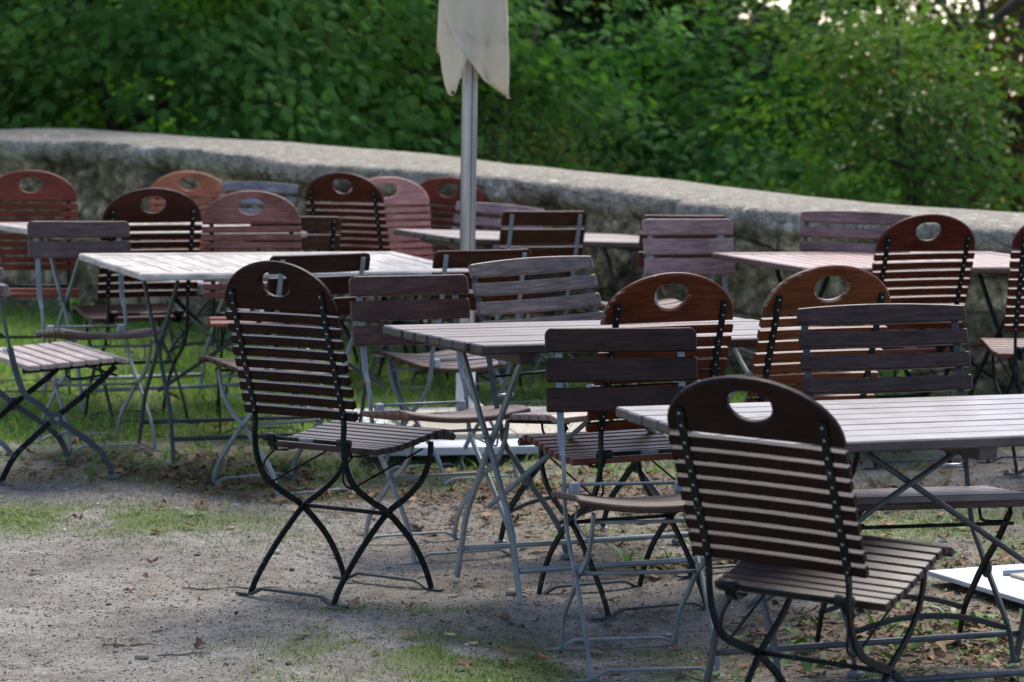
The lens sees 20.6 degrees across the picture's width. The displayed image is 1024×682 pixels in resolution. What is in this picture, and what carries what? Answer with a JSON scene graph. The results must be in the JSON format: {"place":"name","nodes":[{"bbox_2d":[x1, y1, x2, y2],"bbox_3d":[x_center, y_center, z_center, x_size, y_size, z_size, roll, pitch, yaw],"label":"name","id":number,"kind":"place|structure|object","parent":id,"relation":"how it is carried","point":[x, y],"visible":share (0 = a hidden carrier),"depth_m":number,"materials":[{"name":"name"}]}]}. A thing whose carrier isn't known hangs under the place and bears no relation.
{"place":"outdoors","nodes":[
{"label":"outdoors","id":0,"kind":"place"},
{"bbox_2d":[0,94,1023,681],"bbox_3d":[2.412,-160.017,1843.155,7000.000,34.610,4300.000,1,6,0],"label":"ground","id":1,"kind":"structure","parent":0,"point":[524,614],"depth_m":8.22,"materials":[{"name":"soil"}]},
{"bbox_2d":[0,170,78,395],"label":"folding chair","id":2,"kind":"object","parent":1,"relation":"on","point":[55,188],"visible":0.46,"depth_m":12.61,"materials":[{"name":"brown wood"}]},
{"bbox_2d":[0,260,128,485],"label":"folding chair","id":3,"kind":"object","parent":1,"relation":"on","point":[53,358],"visible":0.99,"depth_m":10.03,"materials":[{"name":"brown wood"}]},
{"bbox_2d":[59,299,93,330],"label":"grass","id":4,"kind":"structure","parent":1,"relation":"on","point":[79,319],"depth_m":15.23,"materials":[{"name":"green plant"}]},
{"bbox_2d":[84,451,103,483],"bbox_3d":[-1.484,0.452,9.939,0.083,0.121,0.074,-3,7,-33],"label":"grass tuft","id":5,"kind":"object","parent":1,"relation":"on","point":[92,470],"visible":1,"depth_m":9.94,"materials":[{"name":"green plant"}]},
{"bbox_2d":[27,221,169,454],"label":"folding chair","id":6,"kind":"object","parent":1,"relation":"on","point":[38,249],"visible":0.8,"depth_m":10.99,"materials":[{"name":"brown wood"}]},
{"bbox_2d":[102,643,159,645],"bbox_3d":[-0.992,0.791,7.332,0.150,0.008,0.008,1,6,-4],"label":"twig","id":7,"kind":"object","parent":1,"relation":"on","point":[130,644],"visible":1,"depth_m":7.33,"materials":[{"name":"brown wood"}]},
{"bbox_2d":[71,188,201,427],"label":"folding chair","id":8,"kind":"object","parent":1,"relation":"on","point":[180,207],"visible":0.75,"depth_m":11.36,"materials":[{"name":"brown wood"}]},
{"bbox_2d":[134,653,148,659],"bbox_3d":[-0.942,0.804,7.162,0.038,0.017,0.030,3,6,19],"label":"stone","id":9,"kind":"object","parent":1,"relation":"on","point":[141,656],"visible":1,"depth_m":7.15,"materials":[{"name":"white stone"}]},
{"bbox_2d":[0,222,306,411],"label":"folding table","id":10,"kind":"object","parent":1,"relation":"on","point":[18,227],"visible":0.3,"depth_m":12.12,"materials":[{"name":"grey wood"}]},
{"bbox_2d":[156,652,209,655],"bbox_3d":[-0.842,0.802,7.212,0.141,0.008,0.007,-1,6,-21],"label":"twig","id":11,"kind":"object","parent":1,"relation":"on","point":[180,654],"visible":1,"depth_m":7.21,"materials":[{"name":"brown wood"}]},
{"bbox_2d":[150,171,231,360],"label":"folding chair","id":12,"kind":"object","parent":1,"relation":"on","point":[209,186],"visible":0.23,"depth_m":14.56,"materials":[{"name":"brown wood"}]},
{"bbox_2d":[184,510,204,515],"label":"weed","id":13,"kind":"object","parent":1,"relation":"on","point":[192,511],"visible":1,"depth_m":9.36,"materials":[{"name":"green plant"}]},
{"bbox_2d":[183,587,221,589],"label":"twig","id":14,"kind":"object","parent":1,"relation":"on","point":[201,588],"visible":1,"depth_m":8.13,"materials":[{"name":"brown wood"}]},
{"bbox_2d":[154,181,298,374],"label":"folding chair","id":15,"kind":"object","parent":1,"relation":"on","point":[269,187],"visible":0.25,"depth_m":13.76,"materials":[{"name":"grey wood"}]},
{"bbox_2d":[225,586,279,588],"bbox_3d":[-0.751,0.714,8.158,0.160,0.010,0.008,0,6,-6],"label":"twig","id":16,"kind":"object","parent":1,"relation":"on","point":[249,587],"visible":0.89,"depth_m":8.15,"materials":[{"name":"brown wood"}]},
{"bbox_2d":[202,190,312,433],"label":"folding chair","id":17,"kind":"object","parent":1,"relation":"on","point":[225,209],"visible":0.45,"depth_m":11.73,"materials":[{"name":"brown wood"}]},
{"bbox_2d":[78,251,468,462],"bbox_3d":[-0.921,0.058,10.859,1.332,0.730,0.782,-1,8,-26],"label":"folding table","id":18,"kind":"object","parent":1,"relation":"on","point":[222,267],"visible":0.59,"depth_m":10.73,"materials":[{"name":"white wood"}]},
{"bbox_2d":[216,216,341,407],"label":"folding chair","id":19,"kind":"object","parent":1,"relation":"on","point":[332,240],"visible":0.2,"depth_m":12.27,"materials":[{"name":"brown wood"}]},
{"bbox_2d":[198,252,370,502],"bbox_3d":[-0.817,0.107,10.076,0.450,0.871,0.507,-3,7,-37],"label":"folding chair","id":20,"kind":"object","parent":1,"relation":"on","point":[329,263],"visible":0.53,"depth_m":9.94,"materials":[{"name":"brown wood"}]},
{"bbox_2d":[0,0,570,148],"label":"oak tree","id":21,"kind":"object","parent":1,"relation":"on","point":[113,4],"visible":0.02,"depth_m":26.82,"materials":[{"name":"green plant"}]},
{"bbox_2d":[274,461,300,471],"bbox_3d":[-0.843,0.465,10.515,0.126,0.048,0.124,-2,6,-27],"label":"weed","id":22,"kind":"object","parent":1,"relation":"on","point":[283,465],"visible":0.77,"depth_m":10.51,"materials":[{"name":"green plant"}]},
{"bbox_2d":[224,260,455,608],"bbox_3d":[-0.502,0.246,8.076,0.415,0.965,0.588,3,4,37],"label":"folding chair","id":23,"kind":"object","parent":1,"relation":"on","point":[345,434],"visible":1,"depth_m":7.94,"materials":[{"name":"brown wood"}]},
{"bbox_2d":[0,0,707,167],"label":"maple tree","id":24,"kind":"object","parent":1,"relation":"on","point":[66,59],"visible":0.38,"depth_m":18.58,"materials":[{"name":"green plant"}]},
{"bbox_2d":[305,172,417,376],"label":"folding chair","id":25,"kind":"object","parent":1,"relation":"on","point":[320,188],"visible":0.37,"depth_m":13.23,"materials":[{"name":"brown wood"}]},
{"bbox_2d":[344,177,435,388],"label":"folding chair","id":26,"kind":"object","parent":1,"relation":"on","point":[408,192],"visible":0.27,"depth_m":13.50,"materials":[{"name":"brown wood"}]},
{"bbox_2d":[379,177,485,377],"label":"folding chair","id":27,"kind":"object","parent":1,"relation":"on","point":[430,187],"visible":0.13,"depth_m":14.23,"materials":[{"name":"brown wood"}]},
{"bbox_2d":[349,274,530,564],"bbox_3d":[-0.237,0.237,8.927,0.450,0.871,0.507,-2,5,-25],"label":"folding chair","id":28,"kind":"object","parent":1,"relation":"on","point":[456,308],"visible":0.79,"depth_m":9.04,"materials":[{"name":"brown wood"}]},
{"bbox_2d":[319,128,577,168],"bbox_3d":[-1.088,0.470,18.270,3.654,3.705,2.540,1,6,0],"label":"shrub","id":29,"kind":"object","parent":1,"relation":"on","point":[492,143],"visible":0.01,"depth_m":18.25,"materials":[{"name":"green plant"}]},
{"bbox_2d":[369,248,531,485],"bbox_3d":[-0.231,0.083,10.542,0.450,0.871,0.507,-3,5,-32],"label":"folding chair","id":30,"kind":"object","parent":1,"relation":"on","point":[432,361],"visible":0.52,"depth_m":10.39,"materials":[{"name":"brown wood"}]},
{"bbox_2d":[223,0,706,176],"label":"beech tree","id":31,"kind":"object","parent":1,"relation":"on","point":[493,129],"visible":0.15,"depth_m":20.07,"materials":[{"name":"green plant"}]},
{"bbox_2d":[412,202,544,388],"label":"folding chair","id":32,"kind":"object","parent":1,"relation":"on","point":[491,208],"visible":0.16,"depth_m":13.49,"materials":[{"name":"brown wood"}]},
{"bbox_2d":[329,0,667,455],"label":"parasol","id":33,"kind":"object","parent":1,"relation":"on","point":[472,39],"visible":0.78,"depth_m":11.36,"materials":[{"name":"metal"}]},
{"bbox_2d":[505,589,515,595],"bbox_3d":[0.004,0.726,8.097,0.045,0.021,0.038,3,6,19],"label":"stone","id":34,"kind":"object","parent":1,"relation":"on","point":[507,593],"visible":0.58,"depth_m":8.08,"materials":[{"name":"grey stone"}]},
{"bbox_2d":[0,128,1023,396],"bbox_3d":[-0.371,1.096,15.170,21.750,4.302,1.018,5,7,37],"label":"stone wall","id":35,"kind":"structure","parent":1,"relation":"on","point":[100,170],"depth_m":14.21,"materials":[{"name":"grey stone"}]},
{"bbox_2d":[0,297,1023,681],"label":"grass","id":36,"kind":"structure","parent":1,"relation":"on","point":[20,313],"depth_m":10.66,"materials":[{"name":"green plant"}]},
{"bbox_2d":[0,338,1023,681],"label":"fallen leaves","id":37,"kind":"object","parent":1,"relation":"on","point":[982,660],"visible":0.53,"depth_m":9.00,"materials":[{"name":"brown plant"}]},
{"bbox_2d":[394,229,642,391],"bbox_3d":[0.134,-0.138,13.034,1.232,0.699,0.716,0,5,-27],"label":"folding table","id":38,"kind":"object","parent":1,"relation":"on","point":[486,240],"visible":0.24,"depth_m":12.83,"materials":[{"name":"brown wood"}]},
{"bbox_2d":[453,211,586,404],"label":"folding chair","id":39,"kind":"object","parent":1,"relation":"on","point":[510,235],"visible":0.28,"depth_m":12.34,"materials":[{"name":"brown wood"}]},
{"bbox_2d":[539,352,583,387],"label":"grass","id":40,"kind":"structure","parent":1,"relation":"on","point":[565,355],"depth_m":12.98,"materials":[{"name":"green plant"}]},
{"bbox_2d":[468,256,684,558],"bbox_3d":[0.205,0.190,8.869,0.490,0.901,0.546,-5,5,-30],"label":"folding chair","id":41,"kind":"object","parent":1,"relation":"on","point":[538,265],"visible":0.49,"depth_m":8.99,"materials":[{"name":"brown wood"}]},
{"bbox_2d":[316,0,871,174],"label":"oak tree","id":42,"kind":"object","parent":1,"relation":"on","point":[574,22],"visible":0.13,"depth_m":26.68,"materials":[{"name":"green plant"}]},
{"bbox_2d":[591,649,602,655],"bbox_3d":[0.222,0.836,7.535,0.041,0.021,0.034,3,6,19],"label":"stone","id":43,"kind":"object","parent":1,"relation":"on","point":[599,652],"visible":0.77,"depth_m":7.52,"materials":[{"name":"grey stone"}]},
{"bbox_2d":[383,317,811,602],"bbox_3d":[0.300,0.336,8.201,1.210,0.739,0.694,-2,5,-25],"label":"folding table","id":44,"kind":"object","parent":1,"relation":"on","point":[519,344],"visible":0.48,"depth_m":8.05,"materials":[{"name":"grey wood"}]},
{"bbox_2d":[517,272,733,619],"bbox_3d":[0.326,0.273,8.021,0.416,0.965,0.588,-2,5,-25],"label":"folding chair","id":45,"kind":"object","parent":1,"relation":"on","point":[601,443],"visible":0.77,"depth_m":7.85,"materials":[{"name":"brown wood"}]},
{"bbox_2d":[602,542,654,560],"bbox_3d":[0.347,0.650,8.529,0.169,0.069,0.117,4,7,33],"label":"weed","id":46,"kind":"object","parent":1,"relation":"on","point":[627,557],"visible":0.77,"depth_m":8.54,"materials":[{"name":"green plant"}]},
{"bbox_2d":[542,327,730,681],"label":"folding chair","id":47,"kind":"object","parent":1,"relation":"on","point":[681,368],"visible":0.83,"depth_m":7.52,"materials":[{"name":"brown wood"}]},
{"bbox_2d":[599,215,726,384],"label":"folding chair","id":48,"kind":"object","parent":1,"relation":"on","point":[666,303],"visible":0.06,"depth_m":11.92,"materials":[{"name":"brown wood"}]},
{"bbox_2d":[337,101,1005,202],"bbox_3d":[0.850,0.463,36.271,12.570,7.236,7.697,1,6,0],"label":"oak tree","id":49,"kind":"object","parent":1,"relation":"on","point":[864,155],"depth_m":35.55,"materials":[{"name":"green plant"}]},
{"bbox_2d":[446,0,947,203],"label":"maple tree","id":50,"kind":"object","parent":1,"relation":"on","point":[710,156],"visible":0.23,"depth_m":23.29,"materials":[{"name":"green plant"}]},
{"bbox_2d":[642,219,761,398],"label":"folding chair","id":51,"kind":"object","parent":1,"relation":"on","point":[674,246],"visible":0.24,"depth_m":11.45,"materials":[{"name":"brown wood"}]},
{"bbox_2d":[670,671,734,680],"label":"twig","id":52,"kind":"object","parent":1,"relation":"on","point":[697,678],"visible":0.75,"depth_m":7.20,"materials":[{"name":"brown wood"}]},
{"bbox_2d":[677,265,890,602],"bbox_3d":[0.782,0.240,8.183,0.415,0.965,0.588,-2,6,-24],"label":"folding chair","id":53,"kind":"object","parent":1,"relation":"on","point":[791,294],"visible":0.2,"depth_m":7.92,"materials":[{"name":"brown wood"}]},
{"bbox_2d":[667,375,954,681],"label":"folding chair","id":54,"kind":"object","parent":1,"relation":"on","point":[837,560],"visible":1,"depth_m":5.93,"materials":[{"name":"brown wood"}]},
{"bbox_2d":[624,0,1014,208],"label":"oak tree","id":55,"kind":"object","parent":1,"relation":"on","point":[827,115],"visible":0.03,"depth_m":29.97,"materials":[{"name":"green plant"}]},
{"bbox_2d":[616,394,1023,681],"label":"folding table","id":56,"kind":"object","parent":1,"relation":"on","point":[980,427],"visible":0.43,"depth_m":6.81,"materials":[{"name":"grey wood"}]},
{"bbox_2d":[795,211,911,394],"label":"folding chair","id":57,"kind":"object","parent":1,"relation":"on","point":[853,217],"visible":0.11,"depth_m":11.67,"materials":[{"name":"brown wood"}]},
{"bbox_2d":[696,0,1023,212],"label":"hazel tree","id":58,"kind":"object","parent":1,"relation":"on","point":[909,164],"visible":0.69,"depth_m":20.58,"materials":[{"name":"green plant"}]},
{"bbox_2d":[711,252,1023,395],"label":"folding table","id":59,"kind":"object","parent":1,"relation":"on","point":[993,263],"visible":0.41,"depth_m":11.26,"materials":[{"name":"brown wood"}]},
{"bbox_2d":[877,370,910,397],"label":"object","id":60,"kind":"object","parent":1,"relation":"on","point":[887,373],"depth_m":12.07,"materials":[{"name":"green plant"}]},
{"bbox_2d":[827,214,974,469],"bbox_3d":[1.456,-0.022,10.756,0.415,0.965,0.588,-2,7,-19],"label":"folding chair","id":61,"kind":"object","parent":1,"relation":"on","point":[953,234],"visible":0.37,"depth_m":10.52,"materials":[{"name":"brown wood"}]},
{"bbox_2d":[783,0,1020,204],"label":"oak tree","id":62,"kind":"object","parent":1,"relation":"on","point":[1004,27],"visible":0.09,"depth_m":32.26,"materials":[{"name":"green plant"}]},
{"bbox_2d":[794,0,1023,212],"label":"beech tree","id":63,"kind":"object","parent":1,"relation":"on","point":[1009,8],"visible":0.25,"depth_m":26.15,"materials":[{"name":"green plant"}]},
{"bbox_2d":[796,303,1023,677],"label":"folding chair","id":64,"kind":"object","parent":1,"relation":"on","point":[968,497],"visible":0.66,"depth_m":7.39,"materials":[{"name":"brown wood"}]},
{"bbox_2d":[928,605,967,627],"bbox_3d":[1.206,0.753,7.673,0.133,0.057,0.110,6,7,42],"label":"weed","id":65,"kind":"object","parent":1,"relation":"on","point":[953,610],"visible":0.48,"depth_m":7.68,"materials":[{"name":"green plant"}]},
{"bbox_2d":[927,564,1023,603],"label":"parasol stand","id":66,"kind":"object","parent":1,"relation":"on","point":[1009,581],"visible":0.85,"depth_m":8.21,"materials":[{"name":"metal"}]},
{"bbox_2d":[977,225,1023,474],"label":"folding chair","id":67,"kind":"object","parent":1,"relation":"on","point":[1010,348],"visible":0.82,"depth_m":10.23,"materials":[{"name":"brown wood"}]},
{"bbox_2d":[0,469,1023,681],"bbox_3d":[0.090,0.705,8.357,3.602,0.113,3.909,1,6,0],"label":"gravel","id":68,"kind":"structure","parent":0,"point":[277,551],"depth_m":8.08,"materials":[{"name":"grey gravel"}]},
{"bbox_2d":[739,0,1021,95],"label":"sky","id":69,"kind":"structure","parent":0,"point":[745,16],"materials":[{"name":"white"}]}
]}

